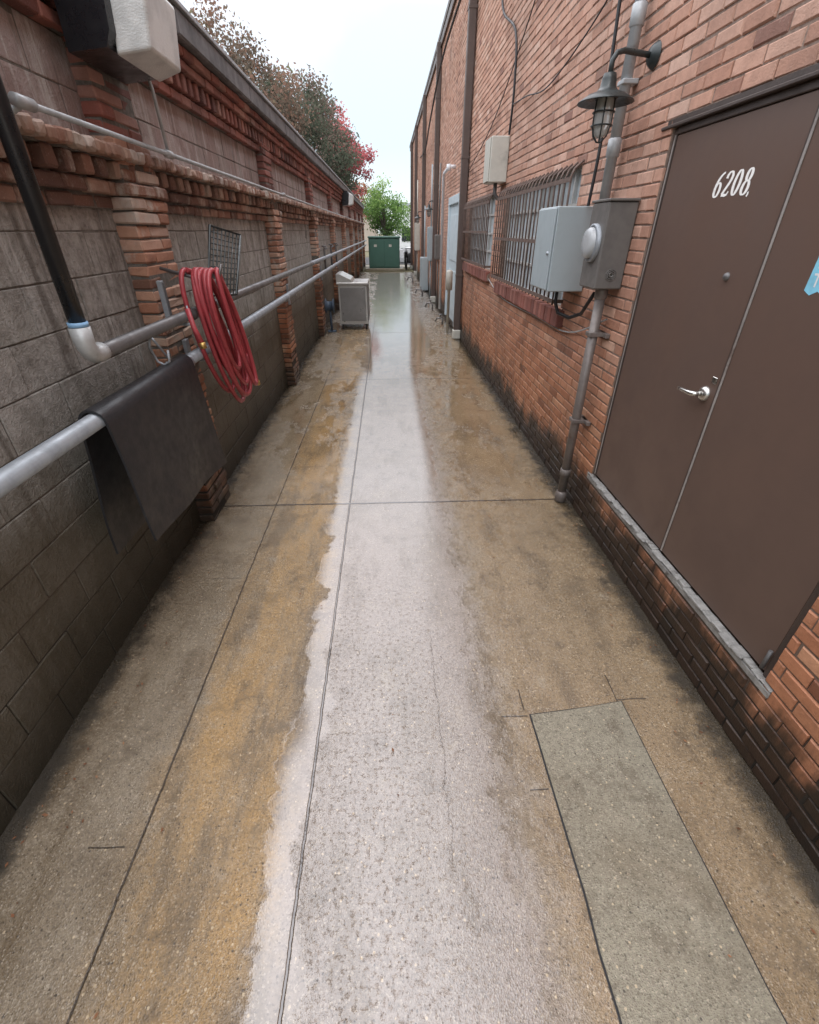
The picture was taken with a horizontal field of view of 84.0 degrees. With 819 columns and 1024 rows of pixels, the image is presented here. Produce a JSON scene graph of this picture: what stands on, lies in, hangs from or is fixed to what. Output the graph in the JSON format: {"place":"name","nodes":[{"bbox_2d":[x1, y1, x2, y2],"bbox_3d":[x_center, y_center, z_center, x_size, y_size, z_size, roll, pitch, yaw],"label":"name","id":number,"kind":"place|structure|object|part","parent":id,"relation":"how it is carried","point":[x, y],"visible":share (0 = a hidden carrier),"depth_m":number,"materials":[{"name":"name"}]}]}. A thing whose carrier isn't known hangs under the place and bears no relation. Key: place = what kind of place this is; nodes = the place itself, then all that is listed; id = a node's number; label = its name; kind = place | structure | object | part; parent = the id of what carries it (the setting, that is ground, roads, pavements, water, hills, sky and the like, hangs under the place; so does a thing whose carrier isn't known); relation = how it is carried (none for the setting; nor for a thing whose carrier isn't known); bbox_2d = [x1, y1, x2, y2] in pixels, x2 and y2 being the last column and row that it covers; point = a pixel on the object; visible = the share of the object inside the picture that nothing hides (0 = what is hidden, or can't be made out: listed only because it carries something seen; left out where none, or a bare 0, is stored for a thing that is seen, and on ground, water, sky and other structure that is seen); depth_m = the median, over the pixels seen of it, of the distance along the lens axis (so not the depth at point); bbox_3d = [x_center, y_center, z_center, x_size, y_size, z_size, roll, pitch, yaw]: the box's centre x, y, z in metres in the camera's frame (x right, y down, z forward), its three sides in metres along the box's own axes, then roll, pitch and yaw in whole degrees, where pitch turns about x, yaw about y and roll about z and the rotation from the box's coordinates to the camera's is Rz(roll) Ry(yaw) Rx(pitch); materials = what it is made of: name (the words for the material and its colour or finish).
{"place":"outdoors","nodes":[
{"label":"outdoors","id":0,"kind":"place"},
{"bbox_2d":[179,0,448,233],"label":"sky","id":1,"kind":"structure","parent":0,"point":[376,56],"materials":[{"name":"white"}]},
{"bbox_2d":[363,212,377,250],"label":"distant building","id":2,"kind":"structure","parent":0,"point":[368,232],"depth_m":51.03,"materials":[{"name":"beige paint"}]},
{"bbox_2d":[361,234,413,271],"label":"ground","id":3,"kind":"structure","parent":0,"point":[405,270],"depth_m":27.13,"materials":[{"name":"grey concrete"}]},
{"bbox_2d":[189,0,268,93],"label":"tree","id":4,"kind":"object","parent":3,"relation":"on","point":[209,24],"visible":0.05,"depth_m":11.17,"materials":[{"name":"brown plant"}]},
{"bbox_2d":[212,16,317,139],"bbox_3d":[-5.473,-12.599,16.575,4.527,8.095,5.293,-1,32,-2],"label":"tree","id":5,"kind":"object","parent":3,"relation":"on","point":[286,112],"visible":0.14,"depth_m":15.30,"materials":[{"name":"green plant"}]},
{"bbox_2d":[255,60,343,172],"bbox_3d":[-5.814,-16.212,21.933,5.341,8.600,5.486,-1,32,-2],"label":"tree","id":6,"kind":"object","parent":3,"relation":"on","point":[315,107],"visible":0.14,"depth_m":20.19,"materials":[{"name":"green plant"}]},
{"bbox_2d":[301,79,363,196],"bbox_3d":[-5.477,-20.148,27.771,4.956,9.152,5.670,-9,33,-15],"label":"tree","id":7,"kind":"object","parent":3,"relation":"on","point":[342,156],"visible":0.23,"depth_m":26.21,"materials":[{"name":"red plant"}]},
{"bbox_2d":[311,100,377,201],"bbox_3d":[-4.295,-22.767,31.968,3.799,9.186,4.785,26,40,35],"label":"tree","id":8,"kind":"object","parent":3,"relation":"on","point":[367,157],"visible":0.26,"depth_m":31.04,"materials":[{"name":"red plant"}]},
{"bbox_2d":[351,179,373,222],"bbox_3d":[-5.968,-26.041,38.836,5.650,7.535,5.495,-21,37,-30],"label":"tree","id":9,"kind":"object","parent":3,"relation":"on","point":[365,188],"visible":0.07,"depth_m":38.21,"materials":[{"name":"red plant"}]},
{"bbox_2d":[365,236,403,270],"bbox_3d":[-1.492,-15.310,26.939,2.250,1.750,2.000,-1,32,-2],"label":"transformer cabinet","id":10,"kind":"object","parent":3,"relation":"on","point":[384,253],"visible":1,"depth_m":26.23,"materials":[{"name":"green metal"}]},
{"bbox_3d":[-1.887,-14.910,26.207,0.830,1.380,0.028,-1,32,-2],"label":"cabinet door","id":11,"kind":"part","parent":10,"relation":"part of","materials":[{"name":"green metal"}]},
{"bbox_3d":[-1.017,-14.930,26.238,0.830,1.380,0.028,-1,32,-2],"label":"cabinet door","id":12,"kind":"part","parent":10,"relation":"part of","materials":[{"name":"green metal"}]},
{"bbox_2d":[360,172,409,235],"bbox_3d":[-2.228,-23.863,36.891,4.682,5.877,4.790,-1,32,-2],"label":"tree","id":13,"kind":"object","parent":3,"relation":"on","point":[376,208],"visible":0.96,"depth_m":36.21,"materials":[{"name":"green plant"}]},
{"bbox_2d":[397,198,409,241],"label":"tree","id":14,"kind":"object","parent":3,"relation":"on","point":[407,216],"visible":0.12,"depth_m":46.74,"materials":[{"name":"green plant"}]},
{"bbox_2d":[409,0,818,869],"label":"brick building","id":15,"kind":"structure","parent":3,"relation":"on","point":[693,488],"depth_m":2.37,"materials":[{"name":"brown brick"}]},
{"bbox_2d":[410,141,412,268],"bbox_3d":[0.120,-17.485,26.263,0.170,6.100,0.170,-1,32,-2],"label":"downspout","id":16,"kind":"object","parent":15,"relation":"attached to","point":[411,204],"visible":0.89,"depth_m":26.12,"materials":[{"name":"brown metal"}]},
{"bbox_2d":[414,125,417,274],"bbox_3d":[0.312,-15.119,22.440,0.170,6.100,0.170,-1,32,-2],"label":"downspout","id":17,"kind":"object","parent":15,"relation":"attached to","point":[415,195],"visible":0.66,"depth_m":22.06,"materials":[{"name":"brown metal"}]},
{"bbox_2d":[414,180,419,275],"bbox_3d":[0.359,-13.023,21.113,0.229,3.870,0.562,-1,32,-2],"label":"utility box","id":18,"kind":"object","parent":15,"relation":"attached to","point":[417,237],"visible":0.99,"depth_m":21.02,"materials":[{"name":"grey metal"}]},
{"bbox_2d":[421,94,426,256],"bbox_3d":[0.545,-12.228,17.767,0.170,6.100,0.170,-1,32,-2],"label":"downspout","id":19,"kind":"object","parent":15,"relation":"attached to","point":[423,165],"visible":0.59,"depth_m":17.22,"materials":[{"name":"brown metal"}]},
{"bbox_2d":[420,206,428,289],"bbox_3d":[0.554,-9.755,16.907,0.289,2.700,0.562,-1,32,-2],"label":"utility box","id":20,"kind":"object","parent":15,"relation":"attached to","point":[424,263],"visible":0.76,"depth_m":17.02,"materials":[{"name":"grey metal"}]},
{"bbox_2d":[424,200,432,216],"bbox_3d":[0.629,-9.094,13.614,0.409,0.456,0.312,-1,32,-2],"label":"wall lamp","id":21,"kind":"object","parent":15,"relation":"attached to","point":[428,208],"visible":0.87,"depth_m":13.56,"materials":[{"name":"grey metal"}]},
{"bbox_2d":[427,164,432,297],"bbox_3d":[0.692,-8.943,14.709,0.209,3.670,0.562,-1,32,-2],"label":"utility box","id":22,"kind":"object","parent":15,"relation":"attached to","point":[429,242],"visible":0.77,"depth_m":14.59,"materials":[{"name":"grey metal"}]},
{"bbox_2d":[430,42,441,302],"bbox_3d":[0.770,-9.442,13.264,0.170,6.100,0.170,-1,32,-2],"label":"downspout","id":23,"kind":"object","parent":15,"relation":"attached to","point":[436,160],"visible":0.84,"depth_m":12.94,"materials":[{"name":"brown metal"}]},
{"bbox_2d":[434,163,441,306],"bbox_3d":[0.809,-7.649,12.809,0.169,3.470,0.562,-1,32,-2],"label":"utility box","id":24,"kind":"object","parent":15,"relation":"attached to","point":[437,247],"visible":0.84,"depth_m":12.66,"materials":[{"name":"grey metal"}]},
{"bbox_2d":[420,0,460,157],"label":"cable","id":25,"kind":"object","parent":15,"relation":"attached to","point":[453,20],"visible":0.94,"depth_m":10.18,"materials":[{"name":"black rubber"}]},
{"bbox_2d":[438,164,455,308],"bbox_3d":[0.885,-6.515,11.070,0.200,3.030,1.085,-1,32,-2],"label":"gas pipe","id":26,"kind":"object","parent":15,"relation":"attached to","point":[449,167],"visible":1,"depth_m":11.29,"materials":[{"name":"grey metal"}]},
{"bbox_2d":[444,193,458,320],"bbox_3d":[1.041,-5.838,10.623,0.151,2.550,1.900,-1,32,-2],"label":"door","id":27,"kind":"structure","parent":15,"relation":"in","point":[453,206],"depth_m":10.62,"materials":[{"name":"blue paint"}]},
{"bbox_2d":[452,0,477,338],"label":"downspout","id":28,"kind":"object","parent":15,"relation":"attached to","point":[470,56],"visible":1,"depth_m":8.15,"materials":[{"name":"brown metal"}]},
{"bbox_2d":[461,192,495,268],"bbox_3d":[1.165,-4.656,7.577,0.216,0.986,2.452,-1,32,-2],"label":"window","id":29,"kind":"structure","parent":15,"relation":"in","point":[481,224],"depth_m":7.34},
{"bbox_2d":[483,136,509,199],"bbox_3d":[1.101,-4.395,5.852,0.240,0.644,0.370,-1,32,-2],"label":"junction box","id":30,"kind":"object","parent":15,"relation":"attached to","point":[496,160],"visible":0.88,"depth_m":5.68,"materials":[{"name":"beige metal"}]},
{"bbox_2d":[483,137,491,183],"bbox_3d":[0.988,-4.470,5.799,0.013,0.440,0.330,-1,32,-2],"label":"cabinet door","id":31,"kind":"structure","parent":30,"relation":"in","point":[488,143],"depth_m":5.76,"materials":[{"name":"beige metal"}]},
{"bbox_2d":[468,0,535,171],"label":"cable","id":32,"kind":"object","parent":15,"relation":"attached to","point":[507,82],"visible":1,"depth_m":5.45,"materials":[{"name":"black rubber"}]},
{"bbox_2d":[501,0,517,134],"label":"cable","id":33,"kind":"object","parent":15,"relation":"attached to","point":[516,50],"visible":1,"depth_m":5.21,"materials":[{"name":"black rubber"}]},
{"bbox_2d":[491,159,584,304],"bbox_3d":[1.299,-2.971,4.919,0.216,1.056,2.752,-1,32,-2],"label":"window","id":34,"kind":"structure","parent":15,"relation":"in","point":[563,189],"depth_m":4.92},
{"bbox_2d":[488,278,607,332],"bbox_3d":[1.274,-2.376,5.066,0.021,0.260,4.403,-1,32,-2],"label":"cable","id":35,"kind":"object","parent":15,"relation":"attached to","point":[547,323],"visible":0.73,"depth_m":4.14,"materials":[{"name":"black rubber"}]},
{"bbox_2d":[511,0,607,105],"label":"cable","id":36,"kind":"object","parent":15,"relation":"attached to","point":[569,57],"visible":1,"depth_m":3.65,"materials":[{"name":"black rubber"}]},
{"bbox_2d":[530,206,594,318],"bbox_3d":[1.206,-1.898,3.507,0.307,0.763,0.867,-1,32,-2],"label":"electrical box","id":37,"kind":"object","parent":15,"relation":"attached to","point":[558,258],"visible":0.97,"depth_m":3.48,"materials":[{"name":"grey metal"}]},
{"bbox_2d":[530,208,557,289],"bbox_3d":[1.061,-2.088,3.622,0.011,0.540,0.440,-1,32,-2],"label":"cabinet door","id":38,"kind":"structure","parent":37,"relation":"in","point":[547,217],"depth_m":3.59,"materials":[{"name":"grey metal"}]},
{"bbox_2d":[554,289,609,502],"bbox_3d":[1.323,-0.811,3.519,0.126,1.675,0.200,-1,32,-2],"label":"conduit","id":39,"kind":"object","parent":15,"relation":"attached to","point":[577,418],"visible":0.96,"depth_m":3.42,"materials":[{"name":"grey metal"}]},
{"bbox_2d":[587,0,621,205],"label":"cable","id":40,"kind":"object","parent":15,"relation":"attached to","point":[611,55],"visible":0.54,"depth_m":3.09,"materials":[{"name":"black rubber"}]},
{"bbox_2d":[579,198,640,289],"bbox_3d":[1.262,-1.740,2.970,0.239,0.495,0.291,-1,32,-2],"label":"electric meter","id":41,"kind":"object","parent":15,"relation":"attached to","point":[606,241],"visible":1,"depth_m":2.88,"materials":[{"name":"grey metal"}]},
{"bbox_2d":[577,40,661,143],"bbox_3d":[1.177,-2.397,2.601,0.409,0.456,0.312,-1,32,-2],"label":"wall lamp","id":42,"kind":"object","parent":15,"relation":"attached to","point":[605,99],"visible":1,"depth_m":2.58,"materials":[{"name":"grey metal"}]},
{"bbox_2d":[599,0,647,199],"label":"conduit","id":43,"kind":"object","parent":15,"relation":"attached to","point":[626,82],"visible":0.95,"depth_m":2.76,"materials":[{"name":"grey metal"}]},
{"bbox_2d":[587,63,818,697],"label":"door","id":44,"kind":"structure","parent":15,"relation":"in","point":[710,440],"depth_m":2.06,"materials":[{"name":"brown paint"}]},
{"bbox_2d":[365,257,409,264],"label":"street","id":45,"kind":"structure","parent":0,"point":[367,260],"depth_m":34.69,"materials":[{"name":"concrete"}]},
{"bbox_2d":[400,247,409,262],"bbox_3d":[1.399,-19.065,33.235,4.450,1.450,1.780,-1,32,-2],"label":"parked car","id":46,"kind":"object","parent":45,"relation":"on","point":[401,253],"visible":0.17,"depth_m":32.53,"materials":[{"name":"white paint"}]},
{"bbox_2d":[392,203,409,247],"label":"distant building","id":47,"kind":"structure","parent":0,"point":[405,244],"depth_m":54.78,"materials":[{"name":"white paint"}]},
{"bbox_2d":[402,228,409,240],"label":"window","id":48,"kind":"structure","parent":47,"relation":"in","point":[403,236],"depth_m":54.78,"materials":[{"name":"glass"}]},
{"bbox_2d":[400,248,411,269],"bbox_3d":[-0.217,-15.329,27.522,0.660,1.128,1.960,-1,32,-2],"label":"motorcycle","id":49,"kind":"object","parent":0,"point":[406,256],"visible":1,"depth_m":27.03,"materials":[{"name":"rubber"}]},
{"bbox_2d":[0,272,818,1023],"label":"alley pavement","id":50,"kind":"structure","parent":0,"point":[392,524],"depth_m":2.03,"materials":[{"name":"concrete"}]},
{"bbox_2d":[0,0,365,835],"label":"block wall","id":51,"kind":"structure","parent":50,"relation":"on","point":[76,590],"depth_m":2.47,"materials":[{"name":"concrete"}]},
{"bbox_2d":[54,0,180,83],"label":"floodlight","id":52,"kind":"object","parent":51,"relation":"attached to","point":[129,41],"visible":1,"depth_m":2.15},
{"bbox_2d":[0,76,366,362],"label":"drain pipe","id":53,"kind":"object","parent":51,"relation":"attached to","point":[88,347],"visible":0.97,"depth_m":1.80,"materials":[{"name":"metal"}]},
{"bbox_2d":[148,337,170,364],"bbox_3d":[-1.447,-0.943,2.628,0.099,0.171,0.162,-15,35,-22],"label":"pipe hanger","id":54,"kind":"object","parent":53,"relation":"attached to","point":[167,355],"visible":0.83,"depth_m":2.61,"materials":[{"name":"metal"}]},
{"bbox_2d":[156,280,189,325],"bbox_3d":[-1.460,-1.301,2.839,0.155,0.255,0.039,-1,32,-2],"label":"pipe strut","id":55,"kind":"object","parent":53,"relation":"attached to","point":[161,287],"visible":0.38,"depth_m":2.82,"materials":[{"name":"metal"}]},
{"bbox_2d":[159,264,259,402],"bbox_3d":[-1.347,-1.177,3.168,0.381,0.979,0.813,6,32,10],"label":"garden hose","id":56,"kind":"object","parent":53,"relation":"hanging from","point":[205,286],"visible":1,"depth_m":3.05,"materials":[{"name":"red rubber"}]},
{"bbox_2d":[0,244,366,497],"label":"handrail pipe","id":57,"kind":"object","parent":51,"relation":"attached to","point":[18,471],"visible":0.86,"depth_m":1.80,"materials":[{"name":"metal"}]},
{"bbox_2d":[78,354,226,553],"bbox_3d":[-1.433,-0.393,2.637,0.264,0.792,1.153,-1,32,-2],"label":"rubber mat","id":58,"kind":"object","parent":57,"relation":"hanging from","point":[156,455],"visible":0.96,"depth_m":2.39,"materials":[{"name":"black rubber"}]},
{"bbox_2d":[321,245,327,268],"bbox_3d":[-1.751,-5.276,9.477,0.122,0.480,0.100,-1,32,-2],"label":"pipe valve","id":59,"kind":"object","parent":57,"relation":"attached to","point":[324,253],"visible":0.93,"depth_m":9.42,"materials":[{"name":"metal"}]},
{"bbox_2d":[328,244,333,264],"bbox_3d":[-1.806,-5.960,10.582,0.122,0.480,0.100,-1,32,-2],"label":"pipe valve","id":60,"kind":"object","parent":57,"relation":"attached to","point":[331,253],"visible":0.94,"depth_m":10.52,"materials":[{"name":"metal"}]},
{"bbox_2d":[334,243,337,261],"bbox_3d":[-1.857,-6.590,11.601,0.122,0.480,0.100,-1,32,-2],"label":"pipe valve","id":61,"kind":"object","parent":57,"relation":"attached to","point":[336,251],"visible":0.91,"depth_m":11.54,"materials":[{"name":"metal"}]},
{"bbox_2d":[7,81,364,223],"bbox_3d":[-2.186,-9.747,14.605,0.243,0.529,30.750,-1,32,-2],"label":"thin conduit","id":62,"kind":"object","parent":51,"relation":"on","point":[19,102],"visible":0.94,"depth_m":2.32,"materials":[{"name":"grey metal"}]},
{"bbox_2d":[208,224,240,296],"bbox_3d":[-1.336,-1.811,3.295,0.192,0.464,0.721,7,32,11],"label":"wire rack","id":63,"kind":"object","parent":51,"relation":"attached to","point":[224,256],"visible":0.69,"depth_m":3.31,"materials":[{"name":"grey metal"}]},
{"bbox_2d":[342,191,353,205],"bbox_3d":[-2.049,-10.449,15.172,0.368,0.405,0.540,-1,32,-2],"label":"floodlight","id":64,"kind":"object","parent":51,"relation":"attached to","point":[347,198],"visible":0.98,"depth_m":14.99,"materials":[{"name":"black metal"}]},
{"bbox_2d":[324,299,336,331],"bbox_3d":[-1.797,-4.481,10.379,0.200,0.700,0.300,-1,32,-2],"label":"hose reel","id":65,"kind":"object","parent":50,"relation":"on","point":[329,306],"visible":1,"depth_m":10.23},
{"bbox_2d":[336,271,369,328],"bbox_3d":[-1.311,-5.045,10.843,0.710,1.170,1.020,-1,32,-2],"label":"stainless cabinet","id":66,"kind":"object","parent":50,"relation":"on","point":[354,301],"visible":1,"depth_m":10.43,"materials":[{"name":"metal"}]},
{"bbox_2d":[446,270,452,332],"bbox_3d":[0.856,-4.616,10.016,0.140,1.270,0.140,-1,32,-2],"label":"gas regulator","id":67,"kind":"object","parent":50,"relation":"on","point":[449,276],"visible":1,"depth_m":9.83,"materials":[{"name":"beige metal"}]},
{"bbox_2d":[531,701,785,1023],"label":"pavement patch","id":68,"kind":"object","parent":50,"relation":"on","point":[669,939],"visible":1,"depth_m":1.62,"materials":[{"name":"grey concrete"}]},
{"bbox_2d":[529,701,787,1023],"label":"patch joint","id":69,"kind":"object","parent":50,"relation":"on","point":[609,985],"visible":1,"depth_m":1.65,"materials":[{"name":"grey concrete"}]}
]}

